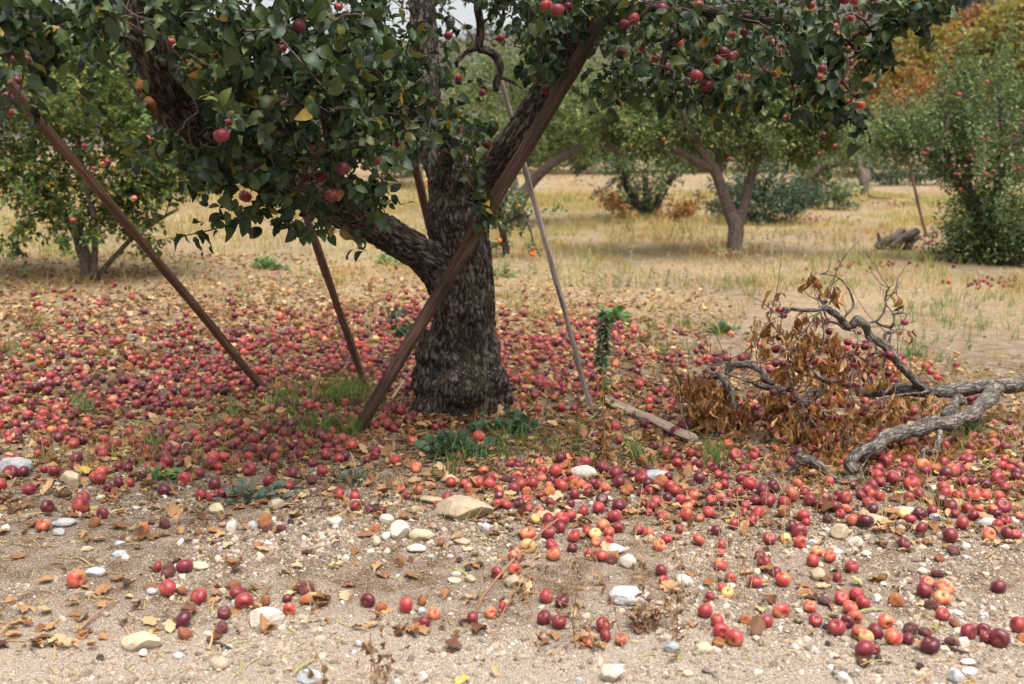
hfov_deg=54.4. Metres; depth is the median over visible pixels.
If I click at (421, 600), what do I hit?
fallen apple
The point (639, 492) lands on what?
fallen apple
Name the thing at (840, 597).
fallen apple
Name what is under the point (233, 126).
apple tree
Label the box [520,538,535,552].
fallen apple
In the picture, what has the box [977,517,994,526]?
stone
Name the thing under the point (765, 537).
fallen apple
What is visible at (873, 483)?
fallen apple
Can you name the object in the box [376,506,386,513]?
fallen apple
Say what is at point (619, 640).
fallen apple
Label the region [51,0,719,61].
sky
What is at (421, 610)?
stone
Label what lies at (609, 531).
fallen apple
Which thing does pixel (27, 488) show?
fallen apple
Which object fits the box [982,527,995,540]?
fallen apple
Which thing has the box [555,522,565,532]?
fallen apple
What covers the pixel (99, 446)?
fallen apple
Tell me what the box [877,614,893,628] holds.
fallen apple
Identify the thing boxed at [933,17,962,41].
broadleaf tree
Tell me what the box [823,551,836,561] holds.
fallen apple
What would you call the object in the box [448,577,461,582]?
stone
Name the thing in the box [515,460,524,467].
fallen apple
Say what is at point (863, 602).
fallen apple
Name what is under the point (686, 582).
stone
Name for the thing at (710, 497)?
fallen apple
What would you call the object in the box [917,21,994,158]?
broadleaf tree
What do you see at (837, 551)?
stone
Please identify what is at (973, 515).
fallen apple
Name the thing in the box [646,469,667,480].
stone
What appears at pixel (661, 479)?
fallen apple
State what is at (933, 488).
stone
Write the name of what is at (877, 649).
fallen apple
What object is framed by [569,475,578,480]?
fallen apple
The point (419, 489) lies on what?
fallen apple
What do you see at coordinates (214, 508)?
stone
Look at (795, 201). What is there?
shrub
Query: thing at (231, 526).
stone
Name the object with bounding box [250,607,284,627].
boulder
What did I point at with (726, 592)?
fallen apple
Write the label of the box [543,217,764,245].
dry grass
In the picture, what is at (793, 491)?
fallen apple
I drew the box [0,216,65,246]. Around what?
seeding weed
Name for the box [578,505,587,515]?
fallen apple
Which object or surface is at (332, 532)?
stone
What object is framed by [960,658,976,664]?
stone
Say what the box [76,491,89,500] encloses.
fallen apple
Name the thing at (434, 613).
fallen apple
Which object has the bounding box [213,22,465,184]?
apple tree
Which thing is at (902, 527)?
stone
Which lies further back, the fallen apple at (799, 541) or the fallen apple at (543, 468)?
the fallen apple at (543, 468)
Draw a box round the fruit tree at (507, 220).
[426,178,567,257]
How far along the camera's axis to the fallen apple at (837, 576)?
4.32 m
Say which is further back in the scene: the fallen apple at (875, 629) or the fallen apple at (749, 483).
the fallen apple at (749, 483)
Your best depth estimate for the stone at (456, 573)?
4.36 m
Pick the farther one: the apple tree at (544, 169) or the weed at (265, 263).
the apple tree at (544, 169)
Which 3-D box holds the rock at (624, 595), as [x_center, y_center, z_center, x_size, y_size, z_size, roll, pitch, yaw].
[0.485,1.049,4.115,0.175,0.083,0.114,0,9,0]
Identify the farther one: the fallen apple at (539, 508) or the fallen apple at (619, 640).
the fallen apple at (539, 508)
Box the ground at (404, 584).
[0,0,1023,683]
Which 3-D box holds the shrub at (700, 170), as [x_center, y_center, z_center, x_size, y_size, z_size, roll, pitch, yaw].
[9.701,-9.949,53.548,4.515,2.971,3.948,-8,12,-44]
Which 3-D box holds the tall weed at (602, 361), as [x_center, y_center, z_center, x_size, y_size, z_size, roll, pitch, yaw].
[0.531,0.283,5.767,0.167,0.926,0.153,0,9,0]
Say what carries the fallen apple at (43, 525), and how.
on the ground at (404, 584)
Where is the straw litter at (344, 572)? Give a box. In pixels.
[0,360,1023,683]
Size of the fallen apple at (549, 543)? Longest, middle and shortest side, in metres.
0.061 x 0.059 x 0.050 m
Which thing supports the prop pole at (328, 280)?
on the ground at (404, 584)
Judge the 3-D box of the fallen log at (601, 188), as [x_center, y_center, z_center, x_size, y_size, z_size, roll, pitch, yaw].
[3.173,-5.324,34.188,1.009,0.802,0.253,-4,10,-26]
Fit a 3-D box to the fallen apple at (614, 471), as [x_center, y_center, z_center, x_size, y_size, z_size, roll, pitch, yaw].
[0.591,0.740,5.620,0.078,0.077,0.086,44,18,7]
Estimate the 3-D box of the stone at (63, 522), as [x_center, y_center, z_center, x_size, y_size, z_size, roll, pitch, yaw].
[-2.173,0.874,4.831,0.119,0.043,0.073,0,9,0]
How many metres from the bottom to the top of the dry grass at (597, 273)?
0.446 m
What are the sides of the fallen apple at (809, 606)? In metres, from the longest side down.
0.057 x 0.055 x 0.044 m
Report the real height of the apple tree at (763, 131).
4.826 m
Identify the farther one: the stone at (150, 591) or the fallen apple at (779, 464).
the fallen apple at (779, 464)
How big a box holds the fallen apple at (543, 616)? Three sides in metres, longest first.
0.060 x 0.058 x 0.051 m
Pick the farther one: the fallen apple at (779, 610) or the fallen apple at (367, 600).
the fallen apple at (367, 600)
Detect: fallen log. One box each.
[591,176,617,196]
[867,195,891,199]
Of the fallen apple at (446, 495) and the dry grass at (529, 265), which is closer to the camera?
the fallen apple at (446, 495)
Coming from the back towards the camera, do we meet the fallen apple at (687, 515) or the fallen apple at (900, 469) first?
the fallen apple at (900, 469)
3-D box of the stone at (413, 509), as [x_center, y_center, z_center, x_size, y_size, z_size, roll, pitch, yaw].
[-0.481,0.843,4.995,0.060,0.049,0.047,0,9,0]
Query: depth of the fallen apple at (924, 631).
3.79 m
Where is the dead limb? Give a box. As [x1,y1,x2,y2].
[767,158,840,209]
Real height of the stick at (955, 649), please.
0.015 m
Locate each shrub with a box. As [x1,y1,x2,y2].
[363,145,422,177]
[467,137,547,173]
[529,139,574,170]
[571,151,638,170]
[587,133,697,219]
[589,180,715,222]
[661,135,726,173]
[690,149,835,225]
[724,137,764,170]
[762,149,828,172]
[787,150,873,210]
[802,127,874,173]
[821,92,990,174]
[855,154,956,185]
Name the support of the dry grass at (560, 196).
on the ground at (404, 584)
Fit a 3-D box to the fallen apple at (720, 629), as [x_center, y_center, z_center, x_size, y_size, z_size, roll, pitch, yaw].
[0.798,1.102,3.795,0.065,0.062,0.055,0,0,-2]
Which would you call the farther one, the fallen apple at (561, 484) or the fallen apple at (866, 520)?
the fallen apple at (561, 484)
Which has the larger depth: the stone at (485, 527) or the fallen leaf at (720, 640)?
the stone at (485, 527)
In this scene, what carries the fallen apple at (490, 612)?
on the ground at (404, 584)
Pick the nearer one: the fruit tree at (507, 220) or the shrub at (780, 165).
the fruit tree at (507, 220)
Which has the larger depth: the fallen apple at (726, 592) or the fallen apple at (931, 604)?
the fallen apple at (726, 592)
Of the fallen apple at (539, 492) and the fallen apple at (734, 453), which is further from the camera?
the fallen apple at (734, 453)
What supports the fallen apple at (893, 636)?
on the ground at (404, 584)
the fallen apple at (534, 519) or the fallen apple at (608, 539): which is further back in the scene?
the fallen apple at (534, 519)
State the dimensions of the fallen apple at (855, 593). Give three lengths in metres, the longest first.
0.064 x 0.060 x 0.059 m
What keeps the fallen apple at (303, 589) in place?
on the ground at (404, 584)
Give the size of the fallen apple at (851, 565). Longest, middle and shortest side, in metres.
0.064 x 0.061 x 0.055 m
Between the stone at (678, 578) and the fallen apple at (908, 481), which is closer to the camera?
the stone at (678, 578)
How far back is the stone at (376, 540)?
4.60 m
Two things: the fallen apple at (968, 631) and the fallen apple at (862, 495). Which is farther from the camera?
the fallen apple at (862, 495)
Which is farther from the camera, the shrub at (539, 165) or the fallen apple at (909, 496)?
the shrub at (539, 165)
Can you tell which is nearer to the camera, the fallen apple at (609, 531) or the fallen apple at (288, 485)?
the fallen apple at (609, 531)
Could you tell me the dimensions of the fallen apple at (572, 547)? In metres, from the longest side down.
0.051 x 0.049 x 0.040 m
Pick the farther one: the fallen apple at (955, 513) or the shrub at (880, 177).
the shrub at (880, 177)
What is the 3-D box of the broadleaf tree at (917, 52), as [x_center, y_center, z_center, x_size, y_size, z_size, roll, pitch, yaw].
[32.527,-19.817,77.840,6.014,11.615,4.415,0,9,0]
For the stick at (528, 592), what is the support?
on the ground at (404, 584)
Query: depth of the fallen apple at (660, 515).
4.99 m
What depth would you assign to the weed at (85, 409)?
7.19 m
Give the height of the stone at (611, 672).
0.080 m
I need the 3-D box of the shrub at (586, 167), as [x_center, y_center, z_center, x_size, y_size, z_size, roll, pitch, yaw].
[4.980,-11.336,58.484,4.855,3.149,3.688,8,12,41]
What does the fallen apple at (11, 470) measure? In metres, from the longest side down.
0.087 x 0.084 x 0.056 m
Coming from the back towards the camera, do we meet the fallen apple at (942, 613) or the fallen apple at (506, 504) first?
the fallen apple at (506, 504)
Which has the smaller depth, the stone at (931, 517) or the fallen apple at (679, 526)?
the fallen apple at (679, 526)
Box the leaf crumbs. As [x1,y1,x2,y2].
[0,365,1023,667]
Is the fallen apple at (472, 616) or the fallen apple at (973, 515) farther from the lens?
the fallen apple at (973, 515)
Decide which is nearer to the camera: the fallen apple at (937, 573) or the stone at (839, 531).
the fallen apple at (937, 573)
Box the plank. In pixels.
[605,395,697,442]
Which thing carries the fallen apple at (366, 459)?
on the ground at (404, 584)
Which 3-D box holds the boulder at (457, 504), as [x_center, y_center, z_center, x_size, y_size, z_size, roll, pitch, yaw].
[-0.238,0.833,4.971,0.300,0.113,0.200,0,9,0]
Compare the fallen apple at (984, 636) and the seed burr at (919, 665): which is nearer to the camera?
the seed burr at (919, 665)
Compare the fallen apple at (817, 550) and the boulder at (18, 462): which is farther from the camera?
the boulder at (18, 462)
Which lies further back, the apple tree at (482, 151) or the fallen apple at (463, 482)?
the apple tree at (482, 151)
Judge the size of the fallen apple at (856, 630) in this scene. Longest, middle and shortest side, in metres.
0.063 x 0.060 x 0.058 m
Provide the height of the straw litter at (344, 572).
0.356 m
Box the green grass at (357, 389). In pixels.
[0,269,1023,479]
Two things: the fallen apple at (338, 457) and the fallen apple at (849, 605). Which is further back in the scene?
the fallen apple at (338, 457)
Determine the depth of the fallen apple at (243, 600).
4.04 m
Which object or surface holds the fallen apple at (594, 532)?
on the ground at (404, 584)
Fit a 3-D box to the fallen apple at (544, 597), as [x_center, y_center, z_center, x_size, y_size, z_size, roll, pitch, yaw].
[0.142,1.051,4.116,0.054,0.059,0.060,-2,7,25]
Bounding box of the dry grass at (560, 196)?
[0,152,1023,552]
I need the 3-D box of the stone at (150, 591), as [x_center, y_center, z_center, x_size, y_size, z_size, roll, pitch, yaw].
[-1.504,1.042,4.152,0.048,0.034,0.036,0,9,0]
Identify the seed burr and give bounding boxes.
[96,654,103,660]
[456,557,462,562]
[465,566,471,571]
[874,654,882,661]
[916,662,924,669]
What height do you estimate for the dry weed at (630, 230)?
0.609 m
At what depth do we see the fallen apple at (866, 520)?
4.86 m
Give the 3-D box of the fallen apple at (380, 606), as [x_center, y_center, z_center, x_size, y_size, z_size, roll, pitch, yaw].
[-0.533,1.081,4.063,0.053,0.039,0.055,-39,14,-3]
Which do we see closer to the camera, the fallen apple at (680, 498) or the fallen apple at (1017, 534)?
the fallen apple at (1017, 534)
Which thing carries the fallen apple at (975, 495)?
on the ground at (404, 584)
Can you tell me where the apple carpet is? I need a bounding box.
[0,169,1023,535]
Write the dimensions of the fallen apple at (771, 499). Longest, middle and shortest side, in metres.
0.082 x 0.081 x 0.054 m
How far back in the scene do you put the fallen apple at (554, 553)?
4.52 m
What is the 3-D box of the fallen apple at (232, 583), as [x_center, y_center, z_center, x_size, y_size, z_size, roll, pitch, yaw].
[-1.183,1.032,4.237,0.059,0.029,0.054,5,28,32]
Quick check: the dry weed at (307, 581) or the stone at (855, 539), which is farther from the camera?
the stone at (855, 539)
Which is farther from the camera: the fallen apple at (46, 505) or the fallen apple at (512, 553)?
the fallen apple at (46, 505)
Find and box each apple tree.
[0,0,257,186]
[0,0,958,422]
[0,22,228,280]
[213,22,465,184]
[439,29,620,226]
[442,45,649,173]
[562,2,876,256]
[597,39,870,171]
[849,2,1023,266]
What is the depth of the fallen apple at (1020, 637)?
3.75 m
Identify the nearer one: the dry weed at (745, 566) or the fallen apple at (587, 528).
the dry weed at (745, 566)
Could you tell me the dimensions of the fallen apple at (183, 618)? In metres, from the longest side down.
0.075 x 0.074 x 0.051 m
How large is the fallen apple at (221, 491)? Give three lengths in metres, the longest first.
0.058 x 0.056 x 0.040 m
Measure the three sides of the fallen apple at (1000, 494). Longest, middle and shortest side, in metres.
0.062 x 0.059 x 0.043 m
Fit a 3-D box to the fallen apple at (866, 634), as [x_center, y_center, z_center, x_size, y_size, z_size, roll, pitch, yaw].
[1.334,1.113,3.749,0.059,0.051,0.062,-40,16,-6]
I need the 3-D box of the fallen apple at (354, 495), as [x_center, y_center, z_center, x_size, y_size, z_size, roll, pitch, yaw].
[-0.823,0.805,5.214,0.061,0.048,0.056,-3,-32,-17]
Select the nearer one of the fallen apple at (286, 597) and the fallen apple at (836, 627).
the fallen apple at (836, 627)
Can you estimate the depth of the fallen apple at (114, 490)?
5.30 m
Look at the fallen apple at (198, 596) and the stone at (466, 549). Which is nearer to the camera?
the fallen apple at (198, 596)
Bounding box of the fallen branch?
[665,246,1023,484]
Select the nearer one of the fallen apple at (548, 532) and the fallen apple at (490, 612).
the fallen apple at (490, 612)
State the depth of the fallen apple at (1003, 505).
5.03 m
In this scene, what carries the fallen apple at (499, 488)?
on the ground at (404, 584)
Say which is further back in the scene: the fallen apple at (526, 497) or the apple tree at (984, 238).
the apple tree at (984, 238)
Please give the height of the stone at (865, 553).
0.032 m
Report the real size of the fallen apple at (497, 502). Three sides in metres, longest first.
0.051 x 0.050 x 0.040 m
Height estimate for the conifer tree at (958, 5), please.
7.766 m
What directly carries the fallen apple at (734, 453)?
on the ground at (404, 584)
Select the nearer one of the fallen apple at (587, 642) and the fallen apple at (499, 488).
the fallen apple at (587, 642)
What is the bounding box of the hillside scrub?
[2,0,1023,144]
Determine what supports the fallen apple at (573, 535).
on the ground at (404, 584)
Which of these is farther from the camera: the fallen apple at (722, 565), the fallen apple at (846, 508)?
the fallen apple at (846, 508)
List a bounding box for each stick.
[75,599,114,632]
[206,639,230,648]
[390,379,404,400]
[474,518,557,613]
[504,591,569,603]
[941,642,968,653]
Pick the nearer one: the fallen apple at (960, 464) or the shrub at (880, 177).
the fallen apple at (960, 464)
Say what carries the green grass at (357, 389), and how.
on the ground at (404, 584)
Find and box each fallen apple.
[2,465,17,478]
[21,483,35,494]
[35,519,50,530]
[40,499,53,511]
[66,569,85,587]
[71,496,89,513]
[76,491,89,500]
[89,471,98,481]
[89,516,99,527]
[94,443,109,453]
[96,466,107,474]
[96,507,108,518]
[103,482,113,491]
[110,487,118,495]
[113,476,123,487]
[128,478,134,486]
[138,471,146,478]
[138,522,149,533]
[153,561,161,571]
[155,461,166,470]
[157,485,171,494]
[159,518,170,528]
[159,579,175,596]
[160,563,175,578]
[174,610,191,627]
[176,559,192,572]
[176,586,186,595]
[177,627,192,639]
[190,587,207,604]
[195,488,206,499]
[207,491,217,500]
[208,477,220,489]
[214,620,227,633]
[217,488,226,496]
[217,606,230,619]
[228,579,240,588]
[229,585,244,598]
[234,592,253,609]
[242,462,256,475]
[257,515,271,528]
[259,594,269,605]
[262,525,272,532]
[270,452,280,461]
[276,524,286,533]
[281,480,292,489]
[282,594,291,601]
[282,602,295,614]
[286,466,297,478]
[297,580,314,595]
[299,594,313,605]
[308,458,317,466]
[317,465,328,474]
[333,454,343,461]
[335,488,343,499]
[349,491,360,499]
[350,500,361,510]
[360,593,374,607]
[363,456,370,463]
[364,504,374,513]
[370,451,378,459]
[370,523,380,531]
[375,601,386,611]
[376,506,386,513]
[396,484,405,492]
[399,596,412,612]
[403,492,411,499]
[411,462,421,472]
[411,484,422,494]
[417,594,426,606]
[418,616,430,626]
[428,607,440,619]
[436,539,443,546]
[442,492,452,498]
[446,477,455,487]
[451,466,460,473]
[460,479,468,487]
[464,482,471,492]
[467,611,477,623]
[474,477,483,487]
[478,466,488,474]
[485,607,496,618]
[491,566,503,578]
[492,473,498,480]
[493,499,501,508]
[494,485,503,491]
[498,601,506,611]
[501,474,509,482]
[502,500,511,508]
[505,459,514,466]
[508,548,521,559]
[508,562,520,574]
[511,471,522,477]
[513,498,524,507]
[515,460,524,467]
[520,526,535,538]
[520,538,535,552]
[521,486,531,494]
[521,494,530,500]
[524,503,532,511]
[525,466,535,475]
[530,514,539,523]
[535,458,543,466]
[535,506,543,512]
[536,491,544,499]
[537,610,550,624]
[538,465,547,473]
[539,589,551,602]
[541,524,554,538]
[543,512,555,526]
[545,497,554,504]
[545,539,557,549]
[547,546,560,560]
[551,615,566,628]
[554,511,568,525]
[555,479,567,491]
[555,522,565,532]
[555,594,568,606]
[566,453,573,461]
[566,510,576,520]
[567,543,577,552]
[568,530,579,541]
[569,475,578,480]
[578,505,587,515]
[582,483,592,488]
[582,525,591,536]
[582,636,593,646]
[584,548,594,557]
[589,528,600,537]
[591,536,600,545]
[595,550,608,561]
[596,518,609,530]
[596,616,609,630]
[599,482,610,491]
[600,628,610,641]
[603,535,613,543]
[604,527,613,535]
[606,553,617,564]
[609,466,622,478]
[612,499,626,510]
[615,633,626,644]
[633,524,643,534]
[637,488,645,495]
[640,500,646,507]
[646,501,657,510]
[653,538,665,550]
[654,475,667,487]
[655,564,666,575]
[657,512,666,520]
[659,575,668,582]
[661,534,672,542]
[675,494,686,504]
[675,524,682,533]
[679,484,686,493]
[679,507,692,520]
[682,502,692,508]
[687,499,696,506]
[692,533,704,544]
[694,513,704,521]
[697,603,712,617]
[703,506,714,517]
[705,592,714,600]
[706,494,716,504]
[708,485,717,494]
[710,613,723,625]
[711,525,721,536]
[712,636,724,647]
[713,623,729,638]
[714,470,721,478]
[714,482,721,489]
[714,558,726,570]
[716,540,725,548]
[717,548,724,556]
[718,582,724,591]
[720,496,730,505]
[721,586,733,598]
[725,490,733,498]
[725,572,735,582]
[725,629,743,646]
[729,448,742,461]
[739,507,747,516]
[739,614,750,624]
[742,477,756,490]
[744,513,757,525]
[749,495,760,504]
[749,575,762,587]
[754,550,765,557]
[757,555,770,565]
[761,494,775,506]
[762,532,775,543]
[762,614,772,628]
[770,566,780,576]
[772,603,789,617]
[775,572,790,586]
[776,460,788,471]
[780,533,790,543]
[783,486,797,502]
[791,445,802,454]
[791,523,807,536]
[793,479,802,488]
[793,535,806,548]
[803,600,816,612]
[806,554,818,566]
[808,613,822,626]
[811,545,823,556]
[817,596,831,605]
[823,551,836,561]
[827,618,845,635]
[833,572,841,582]
[834,591,848,604]
[835,509,845,518]
[840,614,854,628]
[841,504,851,512]
[843,600,857,612]
[845,560,858,572]
[848,610,861,623]
[849,587,864,601]
[851,625,865,639]
[854,640,874,656]
[856,491,865,499]
[856,595,870,608]
[858,513,873,526]
[858,629,873,641]
[862,485,871,495]
[862,497,876,506]
[866,467,874,475]
[866,479,878,490]
[867,623,883,639]
[873,644,880,654]
[875,477,885,486]
[875,491,885,500]
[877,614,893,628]
[885,628,902,644]
[888,592,904,606]
[894,466,903,474]
[898,537,910,548]
[903,476,920,490]
[903,492,914,501]
[903,622,918,634]
[903,632,913,644]
[904,468,915,476]
[904,514,916,523]
[912,507,927,519]
[916,522,927,532]
[916,582,932,597]
[918,627,931,636]
[919,576,935,588]
[921,636,940,653]
[924,599,938,610]
[931,569,944,577]
[933,589,951,605]
[934,554,944,561]
[935,607,949,620]
[936,579,954,594]
[943,528,958,542]
[944,637,958,647]
[947,545,959,555]
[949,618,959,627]
[950,509,959,517]
[952,461,964,474]
[952,490,961,498]
[959,454,973,464]
[960,623,976,639]
[965,487,981,501]
[968,475,978,484]
[968,510,978,520]
[973,505,984,512]
[976,623,990,635]
[979,631,989,643]
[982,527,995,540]
[989,628,1009,647]
[990,471,1005,485]
[991,509,1002,518]
[991,579,1006,592]
[993,490,1004,499]
[994,498,1011,512]
[999,514,1011,524]
[1000,526,1013,538]
[1009,616,1023,632]
[1013,529,1021,538]
[1015,512,1023,519]
[1016,633,1023,642]
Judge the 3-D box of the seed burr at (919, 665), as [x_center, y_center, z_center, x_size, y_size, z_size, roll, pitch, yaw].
[1.448,1.151,3.529,0.030,0.031,0.029,-9,29,34]
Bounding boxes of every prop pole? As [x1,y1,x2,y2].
[6,79,269,390]
[300,210,367,384]
[350,0,619,433]
[404,130,427,229]
[491,48,592,406]
[907,156,927,236]
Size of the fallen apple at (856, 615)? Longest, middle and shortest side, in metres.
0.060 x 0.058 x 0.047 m
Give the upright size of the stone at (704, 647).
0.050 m
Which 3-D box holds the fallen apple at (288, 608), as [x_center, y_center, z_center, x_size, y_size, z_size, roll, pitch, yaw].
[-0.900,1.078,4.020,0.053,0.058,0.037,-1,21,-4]
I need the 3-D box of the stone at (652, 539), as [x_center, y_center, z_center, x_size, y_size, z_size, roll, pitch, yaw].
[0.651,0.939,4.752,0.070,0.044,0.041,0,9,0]
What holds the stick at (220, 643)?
on the ground at (404, 584)
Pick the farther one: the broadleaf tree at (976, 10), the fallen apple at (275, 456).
the broadleaf tree at (976, 10)
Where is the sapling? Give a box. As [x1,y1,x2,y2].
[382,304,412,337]
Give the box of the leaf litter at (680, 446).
[0,250,1023,683]
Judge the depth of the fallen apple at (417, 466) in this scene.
5.68 m
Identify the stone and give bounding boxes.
[0,524,10,531]
[52,518,77,526]
[52,528,65,535]
[60,470,80,485]
[80,546,93,550]
[85,567,105,576]
[95,494,104,500]
[112,550,126,556]
[114,541,125,545]
[138,649,147,656]
[146,588,156,594]
[172,652,183,659]
[192,561,208,569]
[208,502,223,514]
[211,657,228,669]
[226,521,237,532]
[248,521,257,530]
[268,499,284,509]
[296,669,321,683]
[327,530,338,536]
[329,517,341,525]
[355,639,363,646]
[373,536,380,545]
[379,514,393,522]
[382,531,390,540]
[389,520,409,539]
[407,544,425,551]
[409,528,432,540]
[410,505,421,513]
[417,671,427,682]
[418,607,425,614]
[420,496,442,503]
[440,475,455,481]
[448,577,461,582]
[451,571,461,576]
[453,537,469,545]
[462,547,472,551]
[464,574,475,582]
[481,522,490,532]
[492,522,498,530]
[505,574,518,587]
[571,465,596,478]
[601,664,623,681]
[602,543,624,553]
[619,553,635,567]
[641,535,655,542]
[664,640,679,652]
[676,574,692,587]
[682,574,689,586]
[682,669,693,676]
[695,641,712,653]
[807,538,817,545]
[810,567,825,580]
[829,523,848,539]
[830,548,842,554]
[837,671,848,681]
[848,536,862,547]
[861,550,871,555]
[864,513,887,523]
[871,593,881,602]
[894,506,914,513]
[896,525,906,530]
[918,567,927,574]
[928,485,937,491]
[929,513,941,520]
[948,669,964,683]
[958,637,969,645]
[960,542,970,550]
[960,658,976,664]
[961,667,977,675]
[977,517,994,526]
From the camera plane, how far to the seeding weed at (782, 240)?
17.51 m
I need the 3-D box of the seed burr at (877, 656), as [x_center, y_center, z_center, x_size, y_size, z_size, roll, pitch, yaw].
[1.324,1.143,3.597,0.030,0.031,0.031,9,3,3]
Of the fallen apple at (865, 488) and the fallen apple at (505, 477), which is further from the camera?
the fallen apple at (505, 477)
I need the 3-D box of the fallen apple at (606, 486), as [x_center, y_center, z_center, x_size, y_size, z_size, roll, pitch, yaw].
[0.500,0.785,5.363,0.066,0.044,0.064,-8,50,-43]
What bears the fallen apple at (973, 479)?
on the ground at (404, 584)
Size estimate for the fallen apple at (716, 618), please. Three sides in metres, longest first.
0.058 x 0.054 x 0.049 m
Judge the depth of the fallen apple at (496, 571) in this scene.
4.34 m
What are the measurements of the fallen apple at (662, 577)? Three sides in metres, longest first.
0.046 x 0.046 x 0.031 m
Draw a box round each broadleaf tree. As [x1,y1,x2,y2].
[829,41,884,149]
[856,54,940,157]
[865,73,971,164]
[891,29,934,123]
[897,20,958,82]
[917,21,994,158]
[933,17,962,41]
[944,0,999,134]
[948,0,1023,163]
[979,0,1021,36]
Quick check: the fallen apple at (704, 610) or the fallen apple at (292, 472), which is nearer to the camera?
the fallen apple at (704, 610)
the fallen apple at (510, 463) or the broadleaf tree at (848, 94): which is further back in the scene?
the broadleaf tree at (848, 94)
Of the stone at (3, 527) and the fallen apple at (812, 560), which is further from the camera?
the stone at (3, 527)
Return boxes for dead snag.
[853,148,877,195]
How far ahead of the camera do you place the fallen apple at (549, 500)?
5.13 m
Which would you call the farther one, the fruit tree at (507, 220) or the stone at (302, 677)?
the fruit tree at (507, 220)
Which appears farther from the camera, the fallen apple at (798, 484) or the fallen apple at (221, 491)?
the fallen apple at (798, 484)
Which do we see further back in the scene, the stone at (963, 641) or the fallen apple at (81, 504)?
the fallen apple at (81, 504)
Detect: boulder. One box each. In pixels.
[0,457,32,471]
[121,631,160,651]
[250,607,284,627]
[435,495,493,520]
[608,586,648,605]
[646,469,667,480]
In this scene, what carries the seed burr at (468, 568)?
on the ground at (404, 584)
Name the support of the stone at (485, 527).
on the ground at (404, 584)
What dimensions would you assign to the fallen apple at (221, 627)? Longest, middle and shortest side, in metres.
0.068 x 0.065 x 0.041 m
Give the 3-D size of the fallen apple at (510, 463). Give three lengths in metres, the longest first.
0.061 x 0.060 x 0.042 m
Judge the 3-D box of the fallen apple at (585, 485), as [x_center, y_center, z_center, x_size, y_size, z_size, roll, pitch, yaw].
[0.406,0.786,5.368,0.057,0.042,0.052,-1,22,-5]
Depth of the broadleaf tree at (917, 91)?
63.95 m
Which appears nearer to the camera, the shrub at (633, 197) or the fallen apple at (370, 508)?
the fallen apple at (370, 508)
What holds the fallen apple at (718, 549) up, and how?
on the ground at (404, 584)
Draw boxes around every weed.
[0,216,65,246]
[54,397,103,415]
[137,462,182,483]
[191,477,298,508]
[250,255,290,269]
[302,625,396,683]
[305,550,316,607]
[322,458,384,485]
[334,505,358,553]
[367,253,400,264]
[407,427,502,461]
[459,406,546,439]
[489,520,688,648]
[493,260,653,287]
[493,265,520,278]
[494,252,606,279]
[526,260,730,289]
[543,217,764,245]
[583,233,856,286]
[589,311,617,462]
[594,304,632,321]
[624,210,637,236]
[628,483,679,574]
[628,576,680,634]
[671,473,788,614]
[701,320,741,332]
[709,224,854,255]
[762,473,790,577]
[780,456,844,515]
[850,228,942,254]
[944,405,1005,434]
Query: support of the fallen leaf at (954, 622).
on the ground at (404, 584)
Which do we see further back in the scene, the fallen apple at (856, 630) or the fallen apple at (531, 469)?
the fallen apple at (531, 469)
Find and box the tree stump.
[873,227,920,250]
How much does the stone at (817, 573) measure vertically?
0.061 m
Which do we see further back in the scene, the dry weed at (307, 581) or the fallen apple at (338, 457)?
the fallen apple at (338, 457)
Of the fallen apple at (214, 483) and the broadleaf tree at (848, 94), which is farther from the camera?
the broadleaf tree at (848, 94)
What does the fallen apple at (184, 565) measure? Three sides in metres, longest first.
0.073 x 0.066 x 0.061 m
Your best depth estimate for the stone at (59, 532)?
4.69 m
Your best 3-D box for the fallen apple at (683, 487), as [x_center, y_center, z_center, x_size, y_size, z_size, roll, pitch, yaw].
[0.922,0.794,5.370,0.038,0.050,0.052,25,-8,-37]
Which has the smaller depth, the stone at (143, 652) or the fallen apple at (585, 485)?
the stone at (143, 652)
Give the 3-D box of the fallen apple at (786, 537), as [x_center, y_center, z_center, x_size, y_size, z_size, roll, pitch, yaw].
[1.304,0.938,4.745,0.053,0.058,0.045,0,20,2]
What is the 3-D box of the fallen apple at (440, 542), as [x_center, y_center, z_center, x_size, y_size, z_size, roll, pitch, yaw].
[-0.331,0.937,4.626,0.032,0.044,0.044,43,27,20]
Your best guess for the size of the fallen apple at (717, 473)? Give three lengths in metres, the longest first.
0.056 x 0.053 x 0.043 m
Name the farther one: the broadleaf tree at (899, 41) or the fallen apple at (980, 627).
the broadleaf tree at (899, 41)
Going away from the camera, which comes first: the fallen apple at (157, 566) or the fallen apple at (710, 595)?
the fallen apple at (710, 595)

